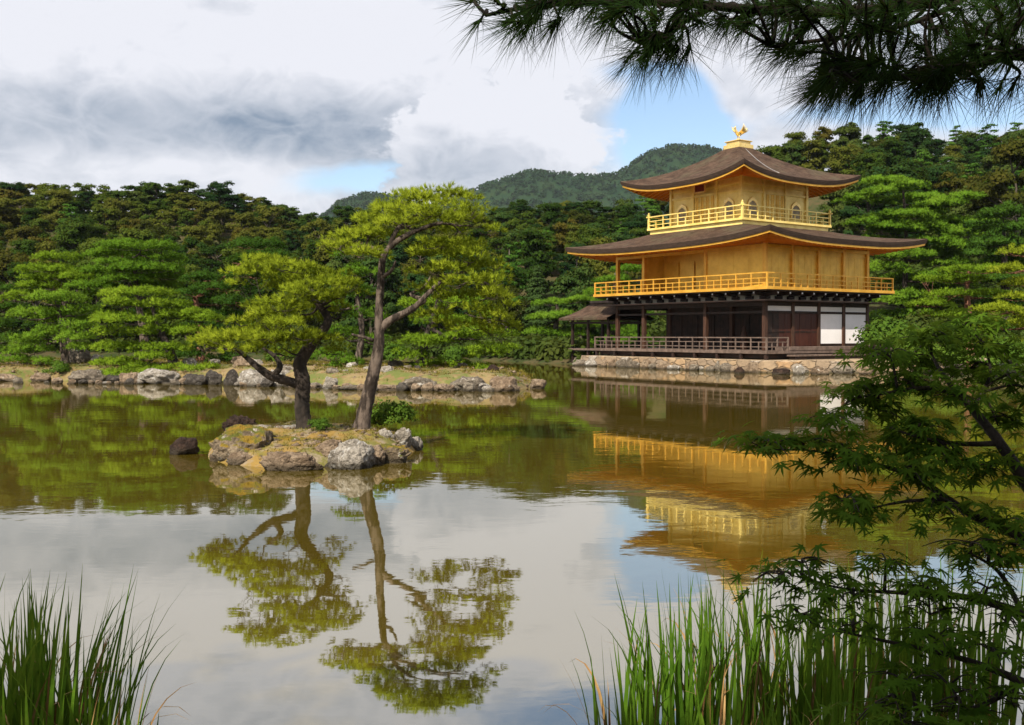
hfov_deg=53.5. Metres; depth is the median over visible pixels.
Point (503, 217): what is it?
broadleaf tree
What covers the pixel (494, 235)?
leafy tree
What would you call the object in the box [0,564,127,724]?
reed clump
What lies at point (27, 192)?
broadleaf tree
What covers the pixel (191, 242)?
broadleaf tree
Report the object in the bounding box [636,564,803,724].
reed clump
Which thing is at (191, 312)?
pine tree
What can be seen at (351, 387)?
rock
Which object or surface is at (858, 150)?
leafy tree
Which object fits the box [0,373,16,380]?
rock
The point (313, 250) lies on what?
broadleaf tree
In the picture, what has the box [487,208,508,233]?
broadleaf tree
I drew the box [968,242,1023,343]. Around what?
pine tree
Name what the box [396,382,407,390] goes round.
rock
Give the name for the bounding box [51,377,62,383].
rock
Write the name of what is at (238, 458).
rock
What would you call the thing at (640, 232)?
leafy tree
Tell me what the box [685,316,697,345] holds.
sliding door
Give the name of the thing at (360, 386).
rock
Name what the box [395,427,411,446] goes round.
rock
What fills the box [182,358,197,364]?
rock
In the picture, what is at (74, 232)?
leafy tree
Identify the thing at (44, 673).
reed clump
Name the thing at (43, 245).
leafy tree
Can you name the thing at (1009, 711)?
reed clump
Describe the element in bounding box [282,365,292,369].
rock
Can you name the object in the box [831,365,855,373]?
rock
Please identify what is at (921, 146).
cedar tree
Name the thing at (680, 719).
reed clump
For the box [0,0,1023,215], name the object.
sky
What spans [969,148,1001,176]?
broadleaf tree
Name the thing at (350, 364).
rock
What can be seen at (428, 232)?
broadleaf tree
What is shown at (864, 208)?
broadleaf tree
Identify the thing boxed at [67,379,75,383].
rock
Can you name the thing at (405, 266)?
leafy tree
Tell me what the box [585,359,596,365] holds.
rock
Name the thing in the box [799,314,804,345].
door leaf
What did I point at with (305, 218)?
broadleaf tree
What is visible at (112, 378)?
rock
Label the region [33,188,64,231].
broadleaf tree
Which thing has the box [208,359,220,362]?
rock
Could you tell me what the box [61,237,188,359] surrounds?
pine tree
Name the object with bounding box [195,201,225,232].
leafy tree
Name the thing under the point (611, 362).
rock
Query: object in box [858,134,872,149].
broadleaf tree
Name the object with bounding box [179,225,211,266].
leafy tree
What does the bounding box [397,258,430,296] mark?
leafy tree
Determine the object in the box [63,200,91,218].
broadleaf tree
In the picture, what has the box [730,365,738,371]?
rock
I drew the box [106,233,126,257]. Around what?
broadleaf tree
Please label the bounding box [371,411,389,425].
shrub
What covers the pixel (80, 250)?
broadleaf tree
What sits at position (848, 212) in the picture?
broadleaf tree
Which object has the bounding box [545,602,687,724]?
reed clump
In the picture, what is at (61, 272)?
pine tree
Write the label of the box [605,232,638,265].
broadleaf tree
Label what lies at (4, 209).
leafy tree
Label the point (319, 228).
broadleaf tree
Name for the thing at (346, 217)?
broadleaf tree
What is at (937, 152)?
broadleaf tree
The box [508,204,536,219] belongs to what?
broadleaf tree
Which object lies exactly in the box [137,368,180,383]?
rock
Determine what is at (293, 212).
broadleaf tree
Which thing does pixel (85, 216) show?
broadleaf tree
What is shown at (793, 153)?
broadleaf tree
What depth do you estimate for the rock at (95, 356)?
45.52 m
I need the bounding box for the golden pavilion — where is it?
[559,125,927,362]
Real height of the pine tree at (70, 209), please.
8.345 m
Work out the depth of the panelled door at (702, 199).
59.02 m
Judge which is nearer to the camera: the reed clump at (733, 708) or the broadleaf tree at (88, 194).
the reed clump at (733, 708)
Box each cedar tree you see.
[384,224,408,293]
[521,265,553,327]
[835,126,852,147]
[898,126,915,159]
[912,122,928,148]
[914,144,930,166]
[955,135,971,176]
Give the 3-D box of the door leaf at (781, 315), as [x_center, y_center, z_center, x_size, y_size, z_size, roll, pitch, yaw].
[14.384,-1.748,54.194,0.463,1.750,0.090,-1,2,-35]
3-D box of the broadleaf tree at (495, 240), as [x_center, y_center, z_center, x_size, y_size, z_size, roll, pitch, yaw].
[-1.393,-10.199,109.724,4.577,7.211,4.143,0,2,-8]
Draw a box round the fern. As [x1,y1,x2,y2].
[306,417,331,429]
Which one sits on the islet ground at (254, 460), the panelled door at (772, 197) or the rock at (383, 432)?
the rock at (383, 432)
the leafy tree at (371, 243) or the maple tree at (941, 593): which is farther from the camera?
the leafy tree at (371, 243)
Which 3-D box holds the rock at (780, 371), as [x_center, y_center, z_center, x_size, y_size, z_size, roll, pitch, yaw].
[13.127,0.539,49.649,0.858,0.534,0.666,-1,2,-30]
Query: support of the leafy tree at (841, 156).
on the ground at (814, 203)
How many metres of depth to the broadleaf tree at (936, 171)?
106.01 m
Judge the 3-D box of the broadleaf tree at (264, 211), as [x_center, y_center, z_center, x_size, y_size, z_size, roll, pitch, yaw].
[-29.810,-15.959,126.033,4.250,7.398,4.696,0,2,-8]
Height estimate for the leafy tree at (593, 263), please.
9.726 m
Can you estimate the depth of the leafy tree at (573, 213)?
124.23 m
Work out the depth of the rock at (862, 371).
49.33 m
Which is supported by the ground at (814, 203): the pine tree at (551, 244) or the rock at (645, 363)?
the pine tree at (551, 244)
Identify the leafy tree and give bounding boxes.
[0,188,28,219]
[0,198,14,236]
[0,223,7,249]
[0,249,37,313]
[3,261,55,336]
[4,225,42,251]
[7,238,40,283]
[14,241,73,307]
[16,207,43,237]
[27,218,51,241]
[27,236,55,250]
[41,189,73,234]
[45,236,59,249]
[49,219,94,292]
[56,215,96,261]
[68,236,124,305]
[74,260,130,343]
[87,224,109,238]
[102,197,138,233]
[113,227,162,294]
[116,218,141,229]
[131,219,163,237]
[157,263,213,342]
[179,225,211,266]
[183,200,205,225]
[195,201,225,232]
[214,245,255,319]
[224,211,258,237]
[229,226,252,240]
[239,247,289,332]
[266,227,290,250]
[302,238,320,277]
[312,240,342,270]
[354,208,379,245]
[372,233,387,248]
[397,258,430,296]
[398,261,444,320]
[400,215,426,261]
[418,221,437,235]
[433,228,453,269]
[466,228,490,246]
[482,284,530,337]
[486,230,508,256]
[516,226,560,294]
[539,202,562,243]
[552,217,578,260]
[558,224,586,267]
[565,209,595,231]
[573,224,605,276]
[575,241,641,311]
[578,236,612,286]
[610,205,632,232]
[629,227,649,264]
[653,200,668,226]
[755,145,790,163]
[784,131,807,161]
[788,137,826,171]
[812,125,835,168]
[815,138,832,168]
[822,144,860,199]
[831,184,854,229]
[848,143,863,174]
[853,151,891,176]
[869,138,893,167]
[875,134,900,142]
[880,137,910,168]
[889,157,932,207]
[933,171,979,215]
[942,144,967,175]
[992,134,1003,163]
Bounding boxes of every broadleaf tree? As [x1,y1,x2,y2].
[0,181,26,209]
[0,197,37,228]
[0,243,11,283]
[19,183,48,198]
[26,196,45,214]
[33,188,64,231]
[37,183,73,213]
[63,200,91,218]
[65,241,87,290]
[71,182,96,210]
[75,190,101,211]
[79,214,94,234]
[86,206,128,239]
[91,184,120,208]
[102,190,136,221]
[105,275,166,341]
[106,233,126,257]
[113,200,148,226]
[120,185,137,199]
[123,190,155,218]
[133,204,160,237]
[135,181,165,204]
[139,183,178,218]
[145,211,180,240]
[157,192,198,220]
[158,234,206,286]
[160,252,214,307]
[164,196,189,219]
[168,179,201,200]
[170,186,192,204]
[173,208,196,236]
[194,189,223,210]
[195,222,227,268]
[196,240,235,304]
[197,218,219,245]
[201,180,239,208]
[203,206,235,230]
[222,196,249,219]
[223,234,263,265]
[224,193,251,207]
[233,229,257,238]
[236,213,263,235]
[240,196,265,212]
[250,197,272,222]
[252,202,283,226]
[255,204,288,240]
[268,204,291,218]
[271,279,336,344]
[277,206,301,229]
[277,222,300,248]
[283,229,305,260]
[284,250,308,302]
[294,212,319,235]
[299,217,334,256]
[299,222,325,240]
[306,239,330,265]
[306,259,351,324]
[318,216,332,225]
[329,218,356,242]
[330,205,356,224]
[331,209,358,228]
[332,244,376,278]
[338,256,406,334]
[344,254,398,312]
[349,207,372,223]
[387,273,449,331]
[402,233,442,265]
[418,229,432,262]
[424,254,460,296]
[441,254,503,334]
[452,219,468,247]
[468,210,484,227]
[468,238,501,272]
[469,216,493,239]
[476,250,514,286]
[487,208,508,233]
[487,211,516,248]
[487,236,519,262]
[497,210,520,232]
[504,226,539,269]
[505,211,536,237]
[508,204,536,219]
[509,198,533,211]
[529,204,543,218]
[534,206,561,223]
[535,218,547,228]
[536,227,558,265]
[540,208,565,224]
[545,263,612,338]
[552,241,593,291]
[558,201,573,223]
[561,201,592,224]
[561,206,595,229]
[581,199,609,225]
[585,222,609,241]
[589,239,635,291]
[593,206,614,224]
[601,221,618,240]
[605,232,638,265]
[610,198,636,223]
[619,214,654,239]
[621,203,643,228]
[663,204,668,218]
[768,145,788,154]
[778,140,807,165]
[817,183,862,233]
[827,122,861,148]
[838,182,902,235]
[850,145,895,174]
[853,142,871,170]
[855,172,869,229]
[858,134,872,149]
[864,162,920,235]
[889,124,911,146]
[891,203,932,263]
[903,126,935,157]
[919,173,941,199]
[922,137,945,163]
[922,165,959,195]
[922,186,981,248]
[927,163,959,179]
[931,144,946,163]
[933,154,967,176]
[954,137,976,161]
[957,131,980,163]
[964,137,988,161]
[966,136,1023,236]
[966,187,1023,238]
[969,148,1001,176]
[978,155,1015,189]
[999,129,1023,143]
[1002,132,1023,164]
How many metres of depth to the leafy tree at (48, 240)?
109.41 m
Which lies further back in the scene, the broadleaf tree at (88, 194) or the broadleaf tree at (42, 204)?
the broadleaf tree at (88, 194)
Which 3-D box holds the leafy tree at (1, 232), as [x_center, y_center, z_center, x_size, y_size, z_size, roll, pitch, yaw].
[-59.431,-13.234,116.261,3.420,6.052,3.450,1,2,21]
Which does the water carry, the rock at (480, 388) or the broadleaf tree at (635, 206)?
the rock at (480, 388)
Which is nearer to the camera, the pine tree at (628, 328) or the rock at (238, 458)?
the rock at (238, 458)
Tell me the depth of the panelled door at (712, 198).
58.42 m
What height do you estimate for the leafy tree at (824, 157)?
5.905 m
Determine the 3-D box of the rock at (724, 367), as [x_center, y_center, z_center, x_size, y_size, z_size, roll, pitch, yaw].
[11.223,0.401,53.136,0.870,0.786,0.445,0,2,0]
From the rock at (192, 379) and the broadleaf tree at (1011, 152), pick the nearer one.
the rock at (192, 379)
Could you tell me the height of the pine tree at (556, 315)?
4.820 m
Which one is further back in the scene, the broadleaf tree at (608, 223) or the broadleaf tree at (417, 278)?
the broadleaf tree at (608, 223)
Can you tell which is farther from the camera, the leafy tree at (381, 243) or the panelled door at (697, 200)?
the leafy tree at (381, 243)
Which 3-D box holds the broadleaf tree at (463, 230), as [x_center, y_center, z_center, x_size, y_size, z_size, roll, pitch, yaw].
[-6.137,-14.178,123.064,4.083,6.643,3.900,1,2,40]
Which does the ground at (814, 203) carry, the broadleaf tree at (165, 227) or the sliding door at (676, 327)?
the broadleaf tree at (165, 227)
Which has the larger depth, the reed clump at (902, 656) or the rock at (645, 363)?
the rock at (645, 363)
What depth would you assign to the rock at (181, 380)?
39.32 m
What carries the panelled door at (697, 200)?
in the golden pavilion
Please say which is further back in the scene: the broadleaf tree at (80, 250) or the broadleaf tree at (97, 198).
the broadleaf tree at (97, 198)
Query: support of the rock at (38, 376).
in the water
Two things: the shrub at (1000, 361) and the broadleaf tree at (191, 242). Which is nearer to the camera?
the shrub at (1000, 361)
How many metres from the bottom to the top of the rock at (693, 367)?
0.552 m
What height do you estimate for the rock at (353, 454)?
0.691 m
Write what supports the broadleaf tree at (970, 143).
on the ground at (814, 203)
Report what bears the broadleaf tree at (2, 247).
on the ground at (814, 203)
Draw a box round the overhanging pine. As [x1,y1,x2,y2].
[436,0,1023,145]
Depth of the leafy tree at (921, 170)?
103.43 m
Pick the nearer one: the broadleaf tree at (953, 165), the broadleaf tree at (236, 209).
the broadleaf tree at (953, 165)
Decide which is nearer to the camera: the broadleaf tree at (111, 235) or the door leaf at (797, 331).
the door leaf at (797, 331)
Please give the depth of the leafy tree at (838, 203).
107.83 m
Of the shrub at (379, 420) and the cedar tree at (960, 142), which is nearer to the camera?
the shrub at (379, 420)
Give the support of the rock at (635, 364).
on the water
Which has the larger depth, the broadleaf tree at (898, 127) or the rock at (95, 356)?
the broadleaf tree at (898, 127)
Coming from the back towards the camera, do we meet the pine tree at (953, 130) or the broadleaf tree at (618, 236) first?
the pine tree at (953, 130)
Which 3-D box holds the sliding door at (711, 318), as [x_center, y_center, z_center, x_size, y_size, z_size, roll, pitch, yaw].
[11.528,-1.857,59.768,0.095,1.800,1.000,-1,2,-35]
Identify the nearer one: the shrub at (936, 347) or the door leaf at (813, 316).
the shrub at (936, 347)
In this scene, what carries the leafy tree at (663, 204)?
on the ground at (814, 203)
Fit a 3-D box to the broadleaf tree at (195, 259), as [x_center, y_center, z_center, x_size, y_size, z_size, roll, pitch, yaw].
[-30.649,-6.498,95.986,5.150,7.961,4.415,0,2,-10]
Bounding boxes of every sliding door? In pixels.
[671,316,681,344]
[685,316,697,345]
[701,316,714,345]
[718,315,728,345]
[735,315,749,345]
[753,315,761,346]
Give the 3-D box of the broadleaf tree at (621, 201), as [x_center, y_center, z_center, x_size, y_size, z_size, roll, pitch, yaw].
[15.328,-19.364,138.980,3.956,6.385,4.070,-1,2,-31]
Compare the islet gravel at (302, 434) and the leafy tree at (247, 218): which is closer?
the islet gravel at (302, 434)
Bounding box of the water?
[0,359,1023,724]
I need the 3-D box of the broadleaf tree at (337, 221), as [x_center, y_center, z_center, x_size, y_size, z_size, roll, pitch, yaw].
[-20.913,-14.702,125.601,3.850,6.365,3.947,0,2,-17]
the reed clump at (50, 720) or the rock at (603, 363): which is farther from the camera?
the rock at (603, 363)
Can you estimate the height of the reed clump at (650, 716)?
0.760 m
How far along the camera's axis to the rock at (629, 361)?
59.49 m
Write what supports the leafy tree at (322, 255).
on the ground at (814, 203)
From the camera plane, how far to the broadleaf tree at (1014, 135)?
132.30 m
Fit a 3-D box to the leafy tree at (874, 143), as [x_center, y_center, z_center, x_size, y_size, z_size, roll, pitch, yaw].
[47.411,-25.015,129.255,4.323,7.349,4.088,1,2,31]
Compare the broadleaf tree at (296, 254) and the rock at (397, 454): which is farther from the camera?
the broadleaf tree at (296, 254)
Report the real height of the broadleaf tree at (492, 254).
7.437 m
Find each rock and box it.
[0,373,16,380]
[13,377,22,382]
[30,372,51,380]
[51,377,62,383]
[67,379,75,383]
[68,369,106,382]
[69,348,90,362]
[78,379,87,383]
[90,354,103,360]
[105,374,119,382]
[119,372,137,383]
[124,378,133,384]
[136,379,144,383]
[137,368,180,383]
[169,437,199,454]
[170,379,179,384]
[179,378,185,384]
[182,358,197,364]
[183,373,207,384]
[205,370,222,384]
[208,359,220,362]
[208,424,276,460]
[209,454,218,461]
[221,414,258,430]
[223,369,238,385]
[226,451,251,464]
[230,356,241,363]
[232,357,253,366]
[237,369,264,386]
[239,382,246,386]
[254,359,262,363]
[257,424,295,428]
[259,451,323,470]
[260,378,273,386]
[271,369,285,386]
[272,436,310,440]
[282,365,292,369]
[303,440,319,445]
[310,382,322,387]
[315,439,341,456]
[322,376,337,388]
[324,439,374,469]
[325,368,338,372]
[331,385,340,388]
[338,384,357,389]
[346,362,356,366]
[357,383,363,389]
[373,444,384,464]
[377,384,396,390]
[378,428,395,439]
[380,366,393,371]
[381,443,411,462]
[388,360,403,366]
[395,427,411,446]
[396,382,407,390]
[403,377,436,389]
[411,383,420,390]
[411,436,423,450]
[421,382,433,390]
[434,383,454,391]
[450,376,485,390]
[463,382,474,391]
[478,384,485,391]
[479,383,491,391]
[485,388,493,391]
[487,364,498,370]
[489,376,519,391]
[530,379,546,388]
[572,359,584,365]
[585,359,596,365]
[600,358,606,366]
[608,359,615,366]
[615,359,625,366]
[626,357,632,367]
[632,361,639,367]
[641,359,650,367]
[648,363,655,368]
[656,361,669,368]
[667,365,678,369]
[684,362,696,369]
[689,364,698,369]
[705,366,713,370]
[715,358,719,370]
[718,363,732,371]
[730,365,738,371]
[734,367,744,373]
[743,365,748,372]
[748,361,758,372]
[771,368,789,374]
[793,365,805,373]
[810,367,828,374]
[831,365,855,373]
[858,365,873,374]
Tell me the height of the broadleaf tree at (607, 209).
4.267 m
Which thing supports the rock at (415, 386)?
on the water
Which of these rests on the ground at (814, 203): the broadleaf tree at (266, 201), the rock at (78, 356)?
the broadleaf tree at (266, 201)
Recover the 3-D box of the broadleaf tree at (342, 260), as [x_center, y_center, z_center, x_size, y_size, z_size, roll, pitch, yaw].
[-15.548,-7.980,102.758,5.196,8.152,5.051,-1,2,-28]
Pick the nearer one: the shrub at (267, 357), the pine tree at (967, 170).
the shrub at (267, 357)
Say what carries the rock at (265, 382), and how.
on the water
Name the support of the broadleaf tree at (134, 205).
on the ground at (814, 203)
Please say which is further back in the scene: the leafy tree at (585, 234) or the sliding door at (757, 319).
the leafy tree at (585, 234)
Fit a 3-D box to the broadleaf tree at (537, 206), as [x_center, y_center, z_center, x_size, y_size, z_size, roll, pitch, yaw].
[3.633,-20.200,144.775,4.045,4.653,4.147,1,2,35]
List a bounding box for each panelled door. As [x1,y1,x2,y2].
[694,197,699,222]
[700,197,704,221]
[704,196,709,220]
[710,195,714,220]
[766,194,769,219]
[770,194,774,219]
[775,195,779,220]
[779,196,783,220]
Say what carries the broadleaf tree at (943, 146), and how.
on the ground at (814, 203)
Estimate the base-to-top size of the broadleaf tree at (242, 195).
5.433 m
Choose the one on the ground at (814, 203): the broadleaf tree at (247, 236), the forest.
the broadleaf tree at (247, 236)
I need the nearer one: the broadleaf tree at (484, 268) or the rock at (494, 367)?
the rock at (494, 367)
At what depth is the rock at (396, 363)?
40.00 m
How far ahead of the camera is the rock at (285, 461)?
14.50 m
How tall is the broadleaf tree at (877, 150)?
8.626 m
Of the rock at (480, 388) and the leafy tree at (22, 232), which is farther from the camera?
the leafy tree at (22, 232)
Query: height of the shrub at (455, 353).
1.655 m
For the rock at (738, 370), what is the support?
on the water
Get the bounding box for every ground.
[0,167,1023,384]
[0,359,531,388]
[208,420,415,466]
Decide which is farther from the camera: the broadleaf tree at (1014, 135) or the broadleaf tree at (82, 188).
the broadleaf tree at (82, 188)
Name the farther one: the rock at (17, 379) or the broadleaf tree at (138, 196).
the broadleaf tree at (138, 196)
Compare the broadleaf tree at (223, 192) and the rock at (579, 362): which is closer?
the rock at (579, 362)
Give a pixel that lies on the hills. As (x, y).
(676, 161)
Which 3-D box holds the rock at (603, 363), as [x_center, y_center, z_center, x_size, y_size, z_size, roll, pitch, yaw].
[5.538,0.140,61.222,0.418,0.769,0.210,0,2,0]
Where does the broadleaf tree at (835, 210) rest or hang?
on the ground at (814, 203)
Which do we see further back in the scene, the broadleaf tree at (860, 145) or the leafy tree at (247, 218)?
the broadleaf tree at (860, 145)
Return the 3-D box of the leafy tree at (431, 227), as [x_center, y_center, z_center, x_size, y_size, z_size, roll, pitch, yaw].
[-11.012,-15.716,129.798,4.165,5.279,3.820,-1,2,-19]
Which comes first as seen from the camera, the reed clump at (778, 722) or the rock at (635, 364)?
the reed clump at (778, 722)
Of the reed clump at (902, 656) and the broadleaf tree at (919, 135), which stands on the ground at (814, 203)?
the broadleaf tree at (919, 135)
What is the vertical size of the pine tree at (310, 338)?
3.180 m
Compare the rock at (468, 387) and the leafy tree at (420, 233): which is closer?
the rock at (468, 387)
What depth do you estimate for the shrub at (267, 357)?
40.80 m
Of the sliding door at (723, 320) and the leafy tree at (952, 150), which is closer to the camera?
the sliding door at (723, 320)
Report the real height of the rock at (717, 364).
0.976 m
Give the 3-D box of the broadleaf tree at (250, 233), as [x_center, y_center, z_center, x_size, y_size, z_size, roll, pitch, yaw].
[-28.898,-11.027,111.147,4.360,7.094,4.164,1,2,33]
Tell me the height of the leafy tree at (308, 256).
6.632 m
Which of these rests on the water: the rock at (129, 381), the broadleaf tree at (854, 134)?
the rock at (129, 381)
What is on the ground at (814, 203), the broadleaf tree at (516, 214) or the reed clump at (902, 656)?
the broadleaf tree at (516, 214)
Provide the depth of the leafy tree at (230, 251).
93.19 m
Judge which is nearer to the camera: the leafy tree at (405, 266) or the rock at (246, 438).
the rock at (246, 438)
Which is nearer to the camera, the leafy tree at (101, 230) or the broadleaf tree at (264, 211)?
the leafy tree at (101, 230)
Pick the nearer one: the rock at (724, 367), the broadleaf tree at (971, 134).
the rock at (724, 367)
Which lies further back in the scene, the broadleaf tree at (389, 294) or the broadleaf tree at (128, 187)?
the broadleaf tree at (128, 187)
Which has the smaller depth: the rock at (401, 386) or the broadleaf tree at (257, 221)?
the rock at (401, 386)
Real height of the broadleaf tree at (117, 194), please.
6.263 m
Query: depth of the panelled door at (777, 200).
58.34 m
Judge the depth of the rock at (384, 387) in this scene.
35.14 m
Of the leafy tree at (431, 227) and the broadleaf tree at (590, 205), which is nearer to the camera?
the leafy tree at (431, 227)
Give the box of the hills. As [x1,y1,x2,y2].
[328,148,715,234]
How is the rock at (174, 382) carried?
on the water
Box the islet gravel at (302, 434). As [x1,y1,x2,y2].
[255,424,407,459]
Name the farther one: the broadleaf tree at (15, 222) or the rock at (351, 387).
the broadleaf tree at (15, 222)
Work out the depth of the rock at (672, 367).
56.19 m
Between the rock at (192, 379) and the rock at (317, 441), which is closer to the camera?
the rock at (317, 441)
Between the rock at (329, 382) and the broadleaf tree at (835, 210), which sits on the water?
the rock at (329, 382)
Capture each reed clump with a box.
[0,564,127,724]
[0,565,184,724]
[0,572,142,724]
[0,598,190,724]
[0,631,133,724]
[5,629,189,724]
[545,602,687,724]
[546,628,729,724]
[598,573,747,724]
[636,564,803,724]
[649,652,835,724]
[684,550,843,724]
[703,673,852,724]
[713,564,883,724]
[765,655,936,724]
[770,553,919,724]
[812,540,1001,720]
[842,544,1022,724]
[903,555,1023,724]
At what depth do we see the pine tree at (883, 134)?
134.18 m
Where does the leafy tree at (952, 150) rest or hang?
on the ground at (814, 203)
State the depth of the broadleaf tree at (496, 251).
106.03 m
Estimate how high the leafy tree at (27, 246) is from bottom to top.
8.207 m
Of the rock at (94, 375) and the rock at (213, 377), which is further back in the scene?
the rock at (94, 375)
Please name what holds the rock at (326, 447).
on the islet ground at (254, 460)
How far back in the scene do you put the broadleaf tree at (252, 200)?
141.31 m
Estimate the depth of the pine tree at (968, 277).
46.34 m
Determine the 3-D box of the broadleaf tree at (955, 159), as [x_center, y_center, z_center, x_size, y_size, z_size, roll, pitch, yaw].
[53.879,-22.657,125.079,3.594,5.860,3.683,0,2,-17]
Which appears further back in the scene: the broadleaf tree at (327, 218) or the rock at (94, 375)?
the broadleaf tree at (327, 218)
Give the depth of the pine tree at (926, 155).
111.20 m
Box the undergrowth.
[0,246,1023,361]
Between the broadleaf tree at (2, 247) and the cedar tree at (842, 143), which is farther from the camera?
the cedar tree at (842, 143)
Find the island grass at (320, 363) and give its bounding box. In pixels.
[0,357,537,382]
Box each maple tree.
[707,301,1023,544]
[714,514,1023,724]
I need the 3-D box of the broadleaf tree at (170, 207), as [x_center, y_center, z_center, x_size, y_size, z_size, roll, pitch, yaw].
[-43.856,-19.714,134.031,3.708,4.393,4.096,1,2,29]
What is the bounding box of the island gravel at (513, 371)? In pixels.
[1,361,530,387]
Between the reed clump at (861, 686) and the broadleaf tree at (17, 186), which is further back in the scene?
the broadleaf tree at (17, 186)
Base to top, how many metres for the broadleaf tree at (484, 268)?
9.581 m
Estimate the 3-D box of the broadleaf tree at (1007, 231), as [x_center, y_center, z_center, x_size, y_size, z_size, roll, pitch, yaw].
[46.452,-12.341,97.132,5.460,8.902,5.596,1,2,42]
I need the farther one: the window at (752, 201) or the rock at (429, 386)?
the window at (752, 201)
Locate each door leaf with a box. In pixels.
[768,313,772,345]
[773,313,778,345]
[779,313,784,345]
[785,313,790,345]
[795,314,799,345]
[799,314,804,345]
[805,314,810,345]
[811,314,816,345]
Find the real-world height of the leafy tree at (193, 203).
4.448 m
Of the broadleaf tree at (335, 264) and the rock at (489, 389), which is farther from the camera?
the broadleaf tree at (335, 264)
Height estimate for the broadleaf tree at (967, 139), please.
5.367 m
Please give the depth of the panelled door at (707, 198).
58.70 m
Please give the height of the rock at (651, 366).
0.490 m
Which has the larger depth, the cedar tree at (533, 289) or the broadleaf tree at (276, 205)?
the broadleaf tree at (276, 205)
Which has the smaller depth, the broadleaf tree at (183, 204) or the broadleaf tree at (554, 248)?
the broadleaf tree at (554, 248)
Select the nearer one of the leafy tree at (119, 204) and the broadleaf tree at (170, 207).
the leafy tree at (119, 204)
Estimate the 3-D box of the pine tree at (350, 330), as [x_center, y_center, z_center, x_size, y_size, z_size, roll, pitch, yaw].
[-6.626,-2.266,41.498,3.527,5.233,3.667,0,2,0]
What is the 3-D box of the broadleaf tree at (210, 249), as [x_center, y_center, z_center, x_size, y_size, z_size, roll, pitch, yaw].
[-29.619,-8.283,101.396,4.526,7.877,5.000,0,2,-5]
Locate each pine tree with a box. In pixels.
[0,249,103,354]
[0,278,28,355]
[0,287,104,364]
[53,203,81,235]
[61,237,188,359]
[87,284,226,375]
[175,236,291,361]
[185,249,374,428]
[309,249,393,366]
[315,179,521,429]
[390,293,521,368]
[447,254,466,313]
[493,241,530,309]
[521,294,603,337]
[531,230,557,271]
[579,263,656,347]
[614,218,627,233]
[634,196,654,222]
[634,198,666,228]
[829,174,997,318]
[872,120,896,139]
[904,148,938,183]
[904,262,1014,366]
[937,157,954,178]
[944,199,1023,332]
[945,125,967,161]
[957,162,985,184]
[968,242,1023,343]
[973,124,1002,165]
[1008,174,1023,236]
[1010,122,1022,130]
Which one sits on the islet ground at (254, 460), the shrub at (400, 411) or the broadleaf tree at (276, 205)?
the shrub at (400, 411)
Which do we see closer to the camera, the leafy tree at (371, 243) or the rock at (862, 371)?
the rock at (862, 371)
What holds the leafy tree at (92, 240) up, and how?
on the ground at (814, 203)
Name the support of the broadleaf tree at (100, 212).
on the ground at (814, 203)
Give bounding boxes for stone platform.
[581,355,997,372]
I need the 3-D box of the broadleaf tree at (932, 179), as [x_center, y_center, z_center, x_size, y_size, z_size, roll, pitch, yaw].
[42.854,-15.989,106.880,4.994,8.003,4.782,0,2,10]
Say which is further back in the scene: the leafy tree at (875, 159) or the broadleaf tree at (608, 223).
the broadleaf tree at (608, 223)
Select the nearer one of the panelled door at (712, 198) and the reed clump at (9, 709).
the reed clump at (9, 709)
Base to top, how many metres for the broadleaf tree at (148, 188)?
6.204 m
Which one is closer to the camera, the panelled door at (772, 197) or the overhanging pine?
the overhanging pine
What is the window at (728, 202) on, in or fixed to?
in the golden pavilion
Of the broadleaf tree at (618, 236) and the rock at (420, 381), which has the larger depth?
the broadleaf tree at (618, 236)
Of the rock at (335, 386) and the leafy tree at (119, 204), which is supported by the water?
the rock at (335, 386)
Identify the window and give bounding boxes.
[676,204,687,221]
[722,197,734,215]
[747,197,757,215]
[790,202,800,219]
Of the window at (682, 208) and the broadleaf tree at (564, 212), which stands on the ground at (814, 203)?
the broadleaf tree at (564, 212)
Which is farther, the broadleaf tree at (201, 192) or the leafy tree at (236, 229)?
the broadleaf tree at (201, 192)
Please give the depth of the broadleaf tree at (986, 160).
118.55 m
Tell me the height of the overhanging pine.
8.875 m
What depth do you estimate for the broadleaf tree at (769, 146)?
140.28 m
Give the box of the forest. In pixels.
[291,143,721,229]
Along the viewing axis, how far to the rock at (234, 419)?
19.14 m
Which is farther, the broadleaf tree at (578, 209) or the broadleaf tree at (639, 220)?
the broadleaf tree at (578, 209)
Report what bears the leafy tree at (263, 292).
on the ground at (814, 203)
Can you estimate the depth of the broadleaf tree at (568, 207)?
136.33 m
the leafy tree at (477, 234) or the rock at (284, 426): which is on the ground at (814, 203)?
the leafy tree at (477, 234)
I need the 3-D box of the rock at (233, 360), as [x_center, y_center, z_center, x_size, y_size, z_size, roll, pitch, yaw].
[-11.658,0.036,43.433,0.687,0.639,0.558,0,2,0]
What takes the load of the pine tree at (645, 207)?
on the ground at (814, 203)
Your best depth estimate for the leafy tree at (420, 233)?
118.89 m
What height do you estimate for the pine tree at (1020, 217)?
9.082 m
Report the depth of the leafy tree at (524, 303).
86.75 m
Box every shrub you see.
[42,359,71,372]
[263,345,293,361]
[370,399,419,430]
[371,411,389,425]
[383,341,408,360]
[440,344,469,361]
[849,314,919,345]
[869,310,893,327]
[889,334,938,360]
[930,343,976,376]
[973,333,1023,364]
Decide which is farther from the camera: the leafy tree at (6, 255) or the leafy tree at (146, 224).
the leafy tree at (146, 224)
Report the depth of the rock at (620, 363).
59.76 m
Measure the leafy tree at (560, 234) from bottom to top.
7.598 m
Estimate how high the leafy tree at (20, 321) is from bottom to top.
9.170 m
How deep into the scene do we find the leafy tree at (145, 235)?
96.36 m
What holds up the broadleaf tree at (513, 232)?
on the ground at (814, 203)

